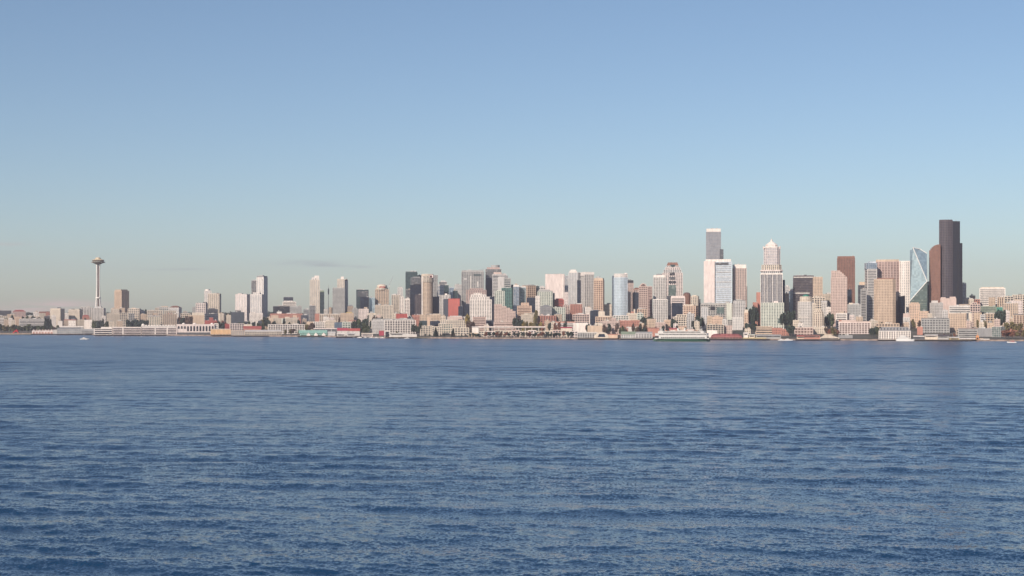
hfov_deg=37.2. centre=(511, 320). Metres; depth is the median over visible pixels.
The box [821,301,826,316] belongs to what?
apartment block
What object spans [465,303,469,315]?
office tower
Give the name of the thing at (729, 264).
window
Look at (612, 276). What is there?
window
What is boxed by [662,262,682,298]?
office tower
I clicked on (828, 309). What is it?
apartment block
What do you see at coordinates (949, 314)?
window
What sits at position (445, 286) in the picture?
window
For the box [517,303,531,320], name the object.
apartment block
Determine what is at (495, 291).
window
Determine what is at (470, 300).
window
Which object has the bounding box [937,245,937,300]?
window
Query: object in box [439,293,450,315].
residential tower
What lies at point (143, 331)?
window
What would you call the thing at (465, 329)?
window
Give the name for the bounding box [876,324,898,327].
window
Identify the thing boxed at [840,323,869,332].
window
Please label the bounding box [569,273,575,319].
window
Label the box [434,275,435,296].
window
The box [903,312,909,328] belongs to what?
apartment block
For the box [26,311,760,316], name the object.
distant wood
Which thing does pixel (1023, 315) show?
window
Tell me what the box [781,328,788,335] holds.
brick building
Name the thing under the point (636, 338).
pier
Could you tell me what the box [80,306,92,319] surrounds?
apartment block
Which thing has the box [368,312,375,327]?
apartment block
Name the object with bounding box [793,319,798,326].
apartment block
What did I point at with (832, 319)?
broadleaf tree
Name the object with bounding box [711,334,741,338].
pier shed
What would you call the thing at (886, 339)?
pier
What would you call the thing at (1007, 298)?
apartment block
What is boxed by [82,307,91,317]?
window
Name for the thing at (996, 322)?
apartment block
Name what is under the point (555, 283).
office tower
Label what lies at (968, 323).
apartment block
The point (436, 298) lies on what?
window
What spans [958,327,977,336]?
office building
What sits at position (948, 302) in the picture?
apartment block
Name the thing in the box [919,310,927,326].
apartment block
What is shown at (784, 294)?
office tower
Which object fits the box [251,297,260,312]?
window
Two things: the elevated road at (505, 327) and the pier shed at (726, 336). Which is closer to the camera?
the pier shed at (726, 336)
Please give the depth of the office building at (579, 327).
3473.16 m
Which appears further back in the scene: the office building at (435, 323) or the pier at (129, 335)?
the pier at (129, 335)
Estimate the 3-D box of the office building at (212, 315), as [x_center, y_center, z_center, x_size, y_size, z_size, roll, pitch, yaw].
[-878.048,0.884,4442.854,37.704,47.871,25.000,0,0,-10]
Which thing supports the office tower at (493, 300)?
on the terrain
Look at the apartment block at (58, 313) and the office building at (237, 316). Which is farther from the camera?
the apartment block at (58, 313)
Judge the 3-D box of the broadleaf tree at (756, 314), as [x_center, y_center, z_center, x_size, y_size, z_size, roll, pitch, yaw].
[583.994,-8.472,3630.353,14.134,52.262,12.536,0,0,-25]
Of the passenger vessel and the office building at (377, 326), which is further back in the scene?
the office building at (377, 326)
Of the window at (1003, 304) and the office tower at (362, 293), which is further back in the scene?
the office tower at (362, 293)
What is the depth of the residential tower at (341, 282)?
4573.39 m
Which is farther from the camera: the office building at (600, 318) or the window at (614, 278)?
the window at (614, 278)
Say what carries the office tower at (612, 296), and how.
on the terrain
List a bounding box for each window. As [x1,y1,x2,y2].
[20,321,43,325]
[55,310,62,321]
[58,330,79,332]
[69,311,77,319]
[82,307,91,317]
[92,308,102,320]
[95,329,111,333]
[113,328,140,333]
[116,291,128,309]
[128,309,138,321]
[142,328,175,333]
[148,311,161,322]
[148,317,159,325]
[163,315,175,323]
[196,304,207,323]
[208,294,218,310]
[230,324,243,329]
[231,315,243,323]
[231,331,243,334]
[236,296,244,311]
[245,332,280,334]
[251,281,256,293]
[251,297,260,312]
[257,279,262,293]
[269,325,303,332]
[273,306,289,313]
[309,306,315,321]
[310,280,318,309]
[314,322,323,327]
[320,292,323,313]
[320,315,338,320]
[334,291,344,313]
[345,281,347,306]
[356,290,367,308]
[361,297,368,308]
[369,298,374,312]
[372,321,382,332]
[377,290,386,304]
[382,306,390,318]
[385,321,414,333]
[392,295,399,312]
[405,300,408,316]
[406,273,416,288]
[410,285,421,315]
[411,278,420,284]
[415,295,420,314]
[420,315,440,319]
[421,326,431,335]
[423,284,431,314]
[430,321,439,325]
[433,297,438,313]
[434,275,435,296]
[439,324,452,332]
[441,321,464,327]
[444,285,448,294]
[449,288,453,296]
[452,328,467,335]
[455,285,460,304]
[458,307,462,317]
[462,272,481,316]
[467,290,485,303]
[470,300,490,320]
[473,318,484,330]
[486,269,500,296]
[486,321,493,330]
[490,297,494,319]
[493,276,504,296]
[494,324,513,329]
[495,291,503,305]
[502,288,511,308]
[513,287,518,318]
[518,308,530,319]
[519,288,525,304]
[527,298,534,312]
[538,292,551,304]
[538,316,555,325]
[552,308,564,321]
[555,300,562,306]
[565,276,567,290]
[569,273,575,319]
[571,305,581,320]
[573,315,588,322]
[577,280,580,302]
[581,275,592,313]
[590,311,597,325]
[594,281,602,310]
[596,317,611,322]
[612,276,613,316]
[614,278,625,315]
[619,321,637,327]
[628,283,632,310]
[633,293,638,312]
[636,334,651,337]
[639,287,646,308]
[648,287,651,316]
[653,300,666,321]
[654,278,664,298]
[663,273,681,298]
[667,298,670,318]
[672,298,683,317]
[674,317,686,327]
[684,306,697,320]
[687,314,693,328]
[701,305,731,324]
[702,308,706,328]
[707,325,722,333]
[708,232,720,262]
[716,264,730,301]
[733,269,745,307]
[733,319,741,329]
[734,304,744,326]
[756,330,771,334]
[761,275,781,302]
[761,303,782,327]
[762,265,780,269]
[764,248,779,264]
[789,291,792,311]
[794,280,812,319]
[795,328,811,334]
[798,302,813,326]
[812,298,824,307]
[814,317,821,326]
[815,279,821,295]
[831,278,846,325]
[836,314,848,328]
[838,258,852,302]
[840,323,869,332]
[847,290,851,311]
[848,305,859,316]
[861,291,865,320]
[865,271,875,319]
[874,280,890,322]
[876,262,898,291]
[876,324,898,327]
[879,332,909,338]
[896,292,898,322]
[898,296,904,324]
[900,262,908,309]
[910,306,917,325]
[922,320,948,332]
[927,282,928,312]
[931,305,942,317]
[933,247,933,300]
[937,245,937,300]
[938,245,938,301]
[940,222,951,296]
[949,314,965,329]
[950,307,969,311]
[958,223,959,303]
[959,331,976,335]
[971,305,979,326]
[980,289,1004,304]
[980,307,995,314]
[985,314,992,326]
[992,327,1004,336]
[1003,304,1015,316]
[1014,295,1023,313]
[1014,315,1023,328]
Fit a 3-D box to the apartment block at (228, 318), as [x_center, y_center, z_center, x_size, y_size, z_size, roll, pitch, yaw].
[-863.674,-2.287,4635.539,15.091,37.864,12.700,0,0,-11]
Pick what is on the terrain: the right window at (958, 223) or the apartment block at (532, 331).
the apartment block at (532, 331)
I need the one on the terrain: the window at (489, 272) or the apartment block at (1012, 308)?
the apartment block at (1012, 308)
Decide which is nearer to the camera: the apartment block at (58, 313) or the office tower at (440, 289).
the office tower at (440, 289)
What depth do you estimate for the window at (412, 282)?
4364.71 m
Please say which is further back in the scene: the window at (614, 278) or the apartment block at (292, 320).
the apartment block at (292, 320)
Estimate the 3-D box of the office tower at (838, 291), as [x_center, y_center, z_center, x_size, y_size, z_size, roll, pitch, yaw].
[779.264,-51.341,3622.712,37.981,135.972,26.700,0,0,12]
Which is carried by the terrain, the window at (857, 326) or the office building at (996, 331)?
the office building at (996, 331)
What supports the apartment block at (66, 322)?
on the terrain
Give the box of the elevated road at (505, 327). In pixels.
[478,326,545,336]
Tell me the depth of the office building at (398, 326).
3675.59 m
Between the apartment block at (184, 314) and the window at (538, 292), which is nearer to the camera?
the window at (538, 292)
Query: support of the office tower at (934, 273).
on the terrain
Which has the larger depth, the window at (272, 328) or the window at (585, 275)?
the window at (585, 275)
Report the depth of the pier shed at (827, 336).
3023.12 m
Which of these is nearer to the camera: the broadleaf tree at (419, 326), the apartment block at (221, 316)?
the broadleaf tree at (419, 326)
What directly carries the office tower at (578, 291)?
on the terrain
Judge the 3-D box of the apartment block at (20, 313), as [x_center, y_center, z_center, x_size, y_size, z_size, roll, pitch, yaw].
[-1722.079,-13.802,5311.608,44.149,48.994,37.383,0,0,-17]
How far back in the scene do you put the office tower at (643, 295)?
3874.52 m
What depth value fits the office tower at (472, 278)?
4312.91 m
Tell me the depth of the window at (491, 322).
3701.57 m
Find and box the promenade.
[0,333,31,333]
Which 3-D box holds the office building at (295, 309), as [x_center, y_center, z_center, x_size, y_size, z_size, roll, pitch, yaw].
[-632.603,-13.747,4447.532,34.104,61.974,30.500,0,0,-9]
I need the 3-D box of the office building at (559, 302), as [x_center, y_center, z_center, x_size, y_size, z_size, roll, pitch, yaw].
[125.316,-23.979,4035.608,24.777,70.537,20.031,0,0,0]
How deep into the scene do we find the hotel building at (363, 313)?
4196.19 m
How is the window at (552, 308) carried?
in the apartment block at (556, 310)
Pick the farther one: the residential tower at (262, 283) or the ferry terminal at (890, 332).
the residential tower at (262, 283)
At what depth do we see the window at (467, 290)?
4187.27 m
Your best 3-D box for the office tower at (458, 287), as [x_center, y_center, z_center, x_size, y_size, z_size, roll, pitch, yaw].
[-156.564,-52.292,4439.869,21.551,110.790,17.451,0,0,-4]
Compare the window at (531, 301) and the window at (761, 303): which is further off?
the window at (531, 301)
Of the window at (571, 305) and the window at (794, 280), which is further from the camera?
the window at (571, 305)
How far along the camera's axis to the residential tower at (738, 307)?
3654.49 m
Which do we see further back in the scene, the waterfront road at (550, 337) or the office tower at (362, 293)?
the office tower at (362, 293)
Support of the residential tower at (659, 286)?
on the terrain
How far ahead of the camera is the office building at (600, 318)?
3669.45 m
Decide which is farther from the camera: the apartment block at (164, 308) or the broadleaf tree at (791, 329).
the apartment block at (164, 308)
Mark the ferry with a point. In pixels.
(681, 335)
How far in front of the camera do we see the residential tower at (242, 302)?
4639.73 m
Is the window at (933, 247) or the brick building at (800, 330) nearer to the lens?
the brick building at (800, 330)
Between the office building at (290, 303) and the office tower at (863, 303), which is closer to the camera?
the office tower at (863, 303)
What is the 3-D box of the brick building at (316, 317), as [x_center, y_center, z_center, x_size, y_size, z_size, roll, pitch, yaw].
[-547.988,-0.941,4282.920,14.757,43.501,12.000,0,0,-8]
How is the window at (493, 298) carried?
in the office tower at (493, 300)
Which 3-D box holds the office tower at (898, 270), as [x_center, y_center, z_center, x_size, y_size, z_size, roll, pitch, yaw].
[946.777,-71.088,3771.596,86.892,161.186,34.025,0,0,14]
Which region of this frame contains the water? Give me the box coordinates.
[0,334,1023,575]
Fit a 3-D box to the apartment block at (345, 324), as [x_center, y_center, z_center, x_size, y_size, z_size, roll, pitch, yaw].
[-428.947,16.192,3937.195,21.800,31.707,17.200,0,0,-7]
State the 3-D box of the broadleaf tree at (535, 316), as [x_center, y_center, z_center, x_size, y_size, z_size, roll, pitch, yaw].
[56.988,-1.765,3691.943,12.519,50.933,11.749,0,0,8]
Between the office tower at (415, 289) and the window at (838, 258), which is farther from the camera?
the office tower at (415, 289)
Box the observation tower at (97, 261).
[92,257,104,305]
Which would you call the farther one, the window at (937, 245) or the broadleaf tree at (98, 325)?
the broadleaf tree at (98, 325)
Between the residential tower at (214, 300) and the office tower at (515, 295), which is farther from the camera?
the residential tower at (214, 300)
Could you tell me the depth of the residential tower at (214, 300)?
4818.66 m
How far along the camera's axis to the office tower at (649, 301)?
3955.35 m
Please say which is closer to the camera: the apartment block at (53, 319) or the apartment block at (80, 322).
the apartment block at (80, 322)
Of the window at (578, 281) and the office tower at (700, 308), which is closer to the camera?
the office tower at (700, 308)
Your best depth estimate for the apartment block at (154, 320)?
4490.42 m
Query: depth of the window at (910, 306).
3479.85 m
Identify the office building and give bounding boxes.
[0,310,10,315]
[19,318,43,326]
[188,313,203,323]
[205,313,217,321]
[207,308,217,313]
[230,323,243,329]
[231,310,244,323]
[268,324,305,333]
[273,305,289,313]
[283,297,292,301]
[283,301,295,305]
[290,305,301,313]
[303,308,308,314]
[314,329,336,333]
[319,313,339,321]
[333,287,344,313]
[334,322,341,327]
[371,319,383,333]
[373,318,413,319]
[384,319,415,334]
[396,313,406,318]
[430,320,439,325]
[443,298,459,319]
[486,319,493,330]
[555,298,563,306]
[573,322,587,331]
[587,324,601,332]
[590,310,597,325]
[595,316,612,322]
[671,296,684,318]
[701,302,732,324]
[701,307,707,328]
[707,324,723,333]
[755,326,772,334]
[798,294,815,326]
[838,334,852,337]
[839,320,870,333]
[876,322,899,328]
[921,317,949,332]
[949,312,965,330]
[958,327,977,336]
[977,327,991,336]
[979,287,1004,305]
[980,305,996,314]
[992,326,1004,336]
[1013,314,1023,328]
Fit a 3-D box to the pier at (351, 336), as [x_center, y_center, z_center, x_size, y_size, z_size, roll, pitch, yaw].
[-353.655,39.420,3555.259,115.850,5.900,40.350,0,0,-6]
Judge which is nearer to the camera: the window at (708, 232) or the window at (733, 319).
the window at (733, 319)
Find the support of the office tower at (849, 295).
on the terrain
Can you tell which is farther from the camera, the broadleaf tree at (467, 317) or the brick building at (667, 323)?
the broadleaf tree at (467, 317)
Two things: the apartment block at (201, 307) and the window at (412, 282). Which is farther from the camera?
the apartment block at (201, 307)
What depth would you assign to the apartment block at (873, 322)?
3368.55 m
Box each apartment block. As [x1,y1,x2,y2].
[4,319,8,326]
[13,310,25,316]
[14,316,21,325]
[39,312,45,318]
[50,307,64,325]
[51,315,55,326]
[64,319,76,325]
[68,320,75,325]
[69,309,82,319]
[77,319,83,325]
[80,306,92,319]
[84,319,88,328]
[92,306,105,320]
[107,313,118,326]
[108,321,113,326]
[111,308,118,312]
[117,320,122,326]
[118,307,124,312]
[119,312,127,326]
[128,308,140,321]
[129,313,133,321]
[141,313,146,320]
[147,310,162,323]
[148,315,159,325]
[159,306,168,313]
[163,313,176,327]
[164,310,175,313]
[169,306,181,317]
[181,312,190,318]
[196,302,207,323]
[205,318,216,323]
[218,312,224,322]
[226,314,230,323]
[249,312,262,325]
[269,317,297,323]
[301,314,308,323]
[313,321,324,327]
[325,320,334,327]
[340,312,353,321]
[342,321,350,327]
[348,305,352,311]
[352,308,357,316]
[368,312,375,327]
[420,314,440,320]
[447,316,461,319]
[472,326,477,332]
[479,331,486,336]
[494,304,515,321]
[511,330,519,336]
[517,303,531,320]
[521,313,537,323]
[528,330,535,336]
[540,305,551,315]
[544,331,552,337]
[552,306,564,321]
[553,330,560,337]
[561,330,568,337]
[563,304,568,321]
[569,331,577,337]
[584,306,590,323]
[598,310,604,316]
[604,303,611,316]
[627,309,636,319]
[637,312,642,319]
[647,319,655,327]
[674,314,686,327]
[683,304,697,320]
[687,312,693,328]
[694,320,698,330]
[707,314,711,323]
[712,316,722,323]
[744,310,747,327]
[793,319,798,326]
[812,296,824,308]
[813,326,826,333]
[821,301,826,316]
[823,293,830,306]
[826,306,830,315]
[848,303,860,319]
[849,313,854,319]
[856,315,862,320]
[869,319,877,327]
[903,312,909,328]
[909,303,919,327]
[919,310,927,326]
[930,301,942,317]
[940,297,955,317]
[942,309,947,317]
[949,304,969,312]
[964,298,973,304]
[966,319,970,327]
[968,312,971,327]
[970,302,979,326]
[974,312,981,327]
[984,313,1002,327]
[987,321,993,327]
[989,296,994,305]
[994,318,999,326]
[997,296,1003,306]
[1003,302,1017,317]
[1004,295,1013,303]
[1005,310,1009,322]
[1009,299,1022,313]
[1012,294,1023,313]
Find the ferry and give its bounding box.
[653,327,709,340]
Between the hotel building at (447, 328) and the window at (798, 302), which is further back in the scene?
the hotel building at (447, 328)
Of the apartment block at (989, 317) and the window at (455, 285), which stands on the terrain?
the apartment block at (989, 317)
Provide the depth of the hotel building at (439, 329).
3547.03 m
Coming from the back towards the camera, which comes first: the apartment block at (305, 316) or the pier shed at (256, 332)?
the apartment block at (305, 316)
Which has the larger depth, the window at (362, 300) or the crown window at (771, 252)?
the window at (362, 300)
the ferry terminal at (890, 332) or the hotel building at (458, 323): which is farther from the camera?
the hotel building at (458, 323)
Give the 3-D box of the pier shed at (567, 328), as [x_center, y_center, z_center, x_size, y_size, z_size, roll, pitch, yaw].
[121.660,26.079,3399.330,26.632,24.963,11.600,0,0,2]
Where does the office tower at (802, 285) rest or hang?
on the terrain
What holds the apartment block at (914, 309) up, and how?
on the terrain
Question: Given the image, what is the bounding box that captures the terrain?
[0,314,1023,338]
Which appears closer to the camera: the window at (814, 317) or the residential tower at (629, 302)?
the window at (814, 317)
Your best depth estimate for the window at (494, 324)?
3593.82 m
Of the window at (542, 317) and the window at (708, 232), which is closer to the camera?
the window at (542, 317)
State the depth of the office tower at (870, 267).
3727.96 m
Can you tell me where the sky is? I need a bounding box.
[0,0,1023,314]
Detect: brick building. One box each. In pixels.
[243,326,261,329]
[270,313,301,318]
[315,314,318,321]
[412,314,419,325]
[473,316,485,330]
[494,321,515,330]
[538,314,555,325]
[545,319,549,330]
[550,321,554,330]
[554,313,561,321]
[555,321,574,330]
[570,303,581,320]
[573,313,588,323]
[600,320,618,331]
[606,325,619,334]
[619,320,639,327]
[637,308,646,325]
[647,328,659,336]
[655,320,664,330]
[664,319,670,330]
[724,324,731,333]
[745,327,750,333]
[753,302,757,325]
[756,291,759,325]
[772,327,782,334]
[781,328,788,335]
[794,326,812,334]
[917,326,922,334]
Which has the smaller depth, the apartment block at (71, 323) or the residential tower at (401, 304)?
the residential tower at (401, 304)
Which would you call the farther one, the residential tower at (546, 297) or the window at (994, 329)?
the residential tower at (546, 297)
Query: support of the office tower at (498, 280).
on the terrain
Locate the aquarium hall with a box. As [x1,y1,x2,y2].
[594,332,617,337]
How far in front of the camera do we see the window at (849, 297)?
3732.42 m
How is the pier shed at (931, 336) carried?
on the pier at (938, 340)
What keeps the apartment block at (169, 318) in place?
on the terrain
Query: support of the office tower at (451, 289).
on the terrain
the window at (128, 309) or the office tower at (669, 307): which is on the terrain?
the office tower at (669, 307)
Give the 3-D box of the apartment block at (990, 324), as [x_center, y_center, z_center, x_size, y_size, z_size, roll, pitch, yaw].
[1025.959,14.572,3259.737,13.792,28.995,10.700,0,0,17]
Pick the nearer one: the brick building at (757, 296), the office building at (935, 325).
the office building at (935, 325)
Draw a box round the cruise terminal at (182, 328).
[94,323,217,334]
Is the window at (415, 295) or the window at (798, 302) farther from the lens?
the window at (415, 295)
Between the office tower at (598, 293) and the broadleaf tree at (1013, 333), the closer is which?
the broadleaf tree at (1013, 333)
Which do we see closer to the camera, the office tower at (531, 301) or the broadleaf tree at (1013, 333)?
the broadleaf tree at (1013, 333)
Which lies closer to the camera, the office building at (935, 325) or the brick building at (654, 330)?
the office building at (935, 325)
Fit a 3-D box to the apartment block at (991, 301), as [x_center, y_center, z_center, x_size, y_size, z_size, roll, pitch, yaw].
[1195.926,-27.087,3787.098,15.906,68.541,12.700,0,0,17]
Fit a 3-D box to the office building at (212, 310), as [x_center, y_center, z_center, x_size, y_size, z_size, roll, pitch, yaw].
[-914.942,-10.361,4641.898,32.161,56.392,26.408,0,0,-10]
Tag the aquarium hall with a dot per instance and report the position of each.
(601, 335)
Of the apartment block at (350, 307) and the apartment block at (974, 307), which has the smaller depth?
the apartment block at (974, 307)
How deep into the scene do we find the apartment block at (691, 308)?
3749.22 m
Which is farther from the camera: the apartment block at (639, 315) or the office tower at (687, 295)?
the office tower at (687, 295)
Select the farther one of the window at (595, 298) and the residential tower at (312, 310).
the residential tower at (312, 310)
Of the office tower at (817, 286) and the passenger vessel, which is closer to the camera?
the passenger vessel
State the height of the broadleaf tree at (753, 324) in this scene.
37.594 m
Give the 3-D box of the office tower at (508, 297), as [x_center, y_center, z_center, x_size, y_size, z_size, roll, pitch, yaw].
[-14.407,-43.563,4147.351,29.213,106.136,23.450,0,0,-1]
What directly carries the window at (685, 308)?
in the apartment block at (691, 308)
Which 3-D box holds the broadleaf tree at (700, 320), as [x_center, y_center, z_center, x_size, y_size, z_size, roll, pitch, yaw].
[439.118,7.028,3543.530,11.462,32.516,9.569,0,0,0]
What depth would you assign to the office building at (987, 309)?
3539.11 m
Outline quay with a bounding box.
[83,334,1023,340]
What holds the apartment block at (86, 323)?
on the terrain
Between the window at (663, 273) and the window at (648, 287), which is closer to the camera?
the window at (648, 287)
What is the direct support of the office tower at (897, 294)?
on the terrain
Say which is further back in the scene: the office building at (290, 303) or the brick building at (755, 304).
the office building at (290, 303)
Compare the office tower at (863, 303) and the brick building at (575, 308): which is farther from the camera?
the brick building at (575, 308)
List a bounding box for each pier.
[94,335,165,335]
[233,335,268,336]
[336,336,370,337]
[577,338,617,339]
[620,338,652,339]
[710,338,742,339]
[795,339,818,340]
[820,339,838,340]
[878,339,895,340]
[914,339,971,340]
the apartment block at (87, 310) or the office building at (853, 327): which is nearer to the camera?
the office building at (853, 327)
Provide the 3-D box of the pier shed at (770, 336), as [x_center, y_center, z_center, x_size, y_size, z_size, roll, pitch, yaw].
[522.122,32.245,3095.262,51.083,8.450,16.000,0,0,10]
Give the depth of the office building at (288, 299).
4664.35 m
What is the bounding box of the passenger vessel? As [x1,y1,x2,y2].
[896,334,913,340]
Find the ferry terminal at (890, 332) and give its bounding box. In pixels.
[879,327,910,338]
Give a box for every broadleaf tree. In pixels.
[26,324,30,332]
[96,321,101,327]
[351,320,356,327]
[362,323,366,331]
[365,319,370,329]
[411,324,416,331]
[417,321,421,331]
[465,314,469,323]
[516,319,522,330]
[533,310,537,323]
[698,317,702,326]
[748,308,751,321]
[751,305,755,319]
[751,319,755,330]
[755,306,758,323]
[780,312,785,324]
[786,310,789,325]
[788,325,794,335]
[790,310,795,324]
[827,312,830,328]
[830,314,834,327]
[994,310,999,318]
[1001,309,1005,322]
[1001,329,1008,338]
[1003,322,1008,329]
[1009,322,1014,329]
[1009,330,1015,338]
[1017,323,1022,330]
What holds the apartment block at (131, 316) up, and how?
on the terrain
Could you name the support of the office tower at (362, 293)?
on the terrain
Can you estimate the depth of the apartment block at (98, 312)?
4932.19 m
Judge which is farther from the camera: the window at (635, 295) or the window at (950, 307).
the window at (635, 295)
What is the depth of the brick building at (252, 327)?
3974.87 m
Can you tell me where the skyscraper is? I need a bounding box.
[939,220,961,304]
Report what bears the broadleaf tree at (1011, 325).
on the terrain
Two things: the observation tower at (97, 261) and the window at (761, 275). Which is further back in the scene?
the observation tower at (97, 261)
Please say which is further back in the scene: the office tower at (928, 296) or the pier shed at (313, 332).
the office tower at (928, 296)
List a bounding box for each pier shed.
[32,329,52,333]
[57,328,80,333]
[81,329,93,333]
[231,330,281,334]
[299,330,335,335]
[337,328,347,335]
[348,328,359,335]
[361,333,372,335]
[389,333,416,336]
[560,327,571,330]
[621,332,651,337]
[707,330,716,336]
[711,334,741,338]
[756,335,780,338]
[796,335,804,338]
[804,335,819,338]
[820,334,838,338]
[913,336,923,338]
[924,334,937,338]
[938,335,948,338]
[959,338,975,339]
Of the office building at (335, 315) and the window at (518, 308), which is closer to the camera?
the window at (518, 308)
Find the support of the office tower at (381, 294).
on the terrain
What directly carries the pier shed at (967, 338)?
on the pier at (938, 340)
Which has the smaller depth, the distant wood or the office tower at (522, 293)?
the office tower at (522, 293)
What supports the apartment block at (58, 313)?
on the terrain
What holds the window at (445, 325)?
in the hotel building at (447, 328)
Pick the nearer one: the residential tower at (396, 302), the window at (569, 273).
the window at (569, 273)
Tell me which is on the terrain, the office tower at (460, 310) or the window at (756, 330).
the office tower at (460, 310)
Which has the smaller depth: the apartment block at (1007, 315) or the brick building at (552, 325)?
the apartment block at (1007, 315)
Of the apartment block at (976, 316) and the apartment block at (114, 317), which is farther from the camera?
the apartment block at (114, 317)
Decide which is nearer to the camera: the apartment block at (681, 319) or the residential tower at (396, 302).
the apartment block at (681, 319)
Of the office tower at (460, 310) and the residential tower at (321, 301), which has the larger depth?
the residential tower at (321, 301)
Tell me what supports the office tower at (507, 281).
on the terrain
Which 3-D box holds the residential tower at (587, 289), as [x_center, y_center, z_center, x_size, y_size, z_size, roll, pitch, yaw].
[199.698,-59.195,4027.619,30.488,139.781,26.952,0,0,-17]
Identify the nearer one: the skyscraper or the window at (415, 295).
the skyscraper
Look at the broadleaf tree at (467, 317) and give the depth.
3652.26 m
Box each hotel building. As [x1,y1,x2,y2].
[358,307,368,320]
[420,325,431,335]
[432,326,441,335]
[439,323,452,333]
[440,319,465,327]
[452,327,468,335]
[470,293,491,321]
[613,315,628,319]
[836,311,848,329]
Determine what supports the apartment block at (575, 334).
on the terrain
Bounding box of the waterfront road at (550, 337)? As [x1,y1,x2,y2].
[175,334,1023,339]
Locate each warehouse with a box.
[60,326,83,328]
[211,328,230,334]
[577,332,596,337]
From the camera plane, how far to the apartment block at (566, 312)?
3870.93 m
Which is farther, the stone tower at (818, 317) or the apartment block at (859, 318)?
the apartment block at (859, 318)
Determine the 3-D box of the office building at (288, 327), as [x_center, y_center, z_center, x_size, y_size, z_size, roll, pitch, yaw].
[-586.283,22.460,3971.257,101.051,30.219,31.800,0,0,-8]
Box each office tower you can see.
[356,289,368,308]
[360,296,368,308]
[375,284,388,304]
[405,271,417,297]
[406,289,409,297]
[410,284,421,316]
[411,277,420,284]
[415,294,421,314]
[433,275,437,296]
[433,296,438,313]
[438,284,443,295]
[444,284,448,294]
[449,286,453,297]
[453,289,457,297]
[455,284,460,305]
[458,306,462,317]
[461,270,483,316]
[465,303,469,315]
[485,265,500,296]
[489,296,494,319]
[492,272,506,296]
[501,287,511,308]
[504,276,510,287]
[513,284,518,318]
[519,285,525,304]
[525,284,535,302]
[527,297,534,312]
[545,274,564,298]
[568,270,577,319]
[577,279,580,302]
[594,275,603,310]
[612,276,613,316]
[614,273,627,315]
[628,279,633,310]
[632,291,638,312]
[639,283,647,316]
[648,286,651,316]
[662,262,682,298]
[667,296,670,319]
[683,292,690,303]
[691,295,698,315]
[699,299,700,317]
[704,259,731,302]
[706,228,720,262]
[720,249,722,258]
[732,264,746,307]
[760,238,782,306]
[783,280,784,311]
[785,285,789,292]
[785,292,788,313]
[789,286,792,311]
[793,272,813,319]
[813,276,822,296]
[831,271,846,325]
[837,256,854,302]
[847,289,851,312]
[858,282,864,303]
[861,288,866,320]
[864,261,876,320]
[874,278,895,322]
[876,259,909,312]
[896,292,898,322]
[898,295,904,325]
[910,247,926,310]
[927,281,928,312]
[929,244,939,312]
[962,282,965,303]
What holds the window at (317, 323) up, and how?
in the apartment block at (319, 324)
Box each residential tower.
[114,289,128,312]
[204,289,210,302]
[208,293,220,312]
[235,293,249,320]
[250,292,263,316]
[251,280,256,293]
[257,273,267,317]
[309,304,315,321]
[310,276,319,313]
[320,290,323,313]
[337,277,344,287]
[345,277,347,308]
[369,296,374,312]
[375,304,381,316]
[382,304,392,318]
[392,294,400,313]
[398,287,402,295]
[400,295,403,313]
[404,296,409,316]
[421,274,433,314]
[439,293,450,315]
[466,288,485,303]
[495,290,504,305]
[535,294,539,315]
[537,288,552,306]
[564,290,567,304]
[565,275,567,290]
[581,272,593,313]
[628,292,630,312]
[653,274,665,298]
[653,298,667,321]
[732,317,742,329]
[733,299,744,326]
[761,301,783,327]
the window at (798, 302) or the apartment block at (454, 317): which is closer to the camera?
the window at (798, 302)
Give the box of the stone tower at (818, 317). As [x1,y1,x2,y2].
[813,309,823,326]
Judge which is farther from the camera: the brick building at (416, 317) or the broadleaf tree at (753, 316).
the brick building at (416, 317)
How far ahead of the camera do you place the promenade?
4394.48 m
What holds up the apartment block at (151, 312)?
on the terrain

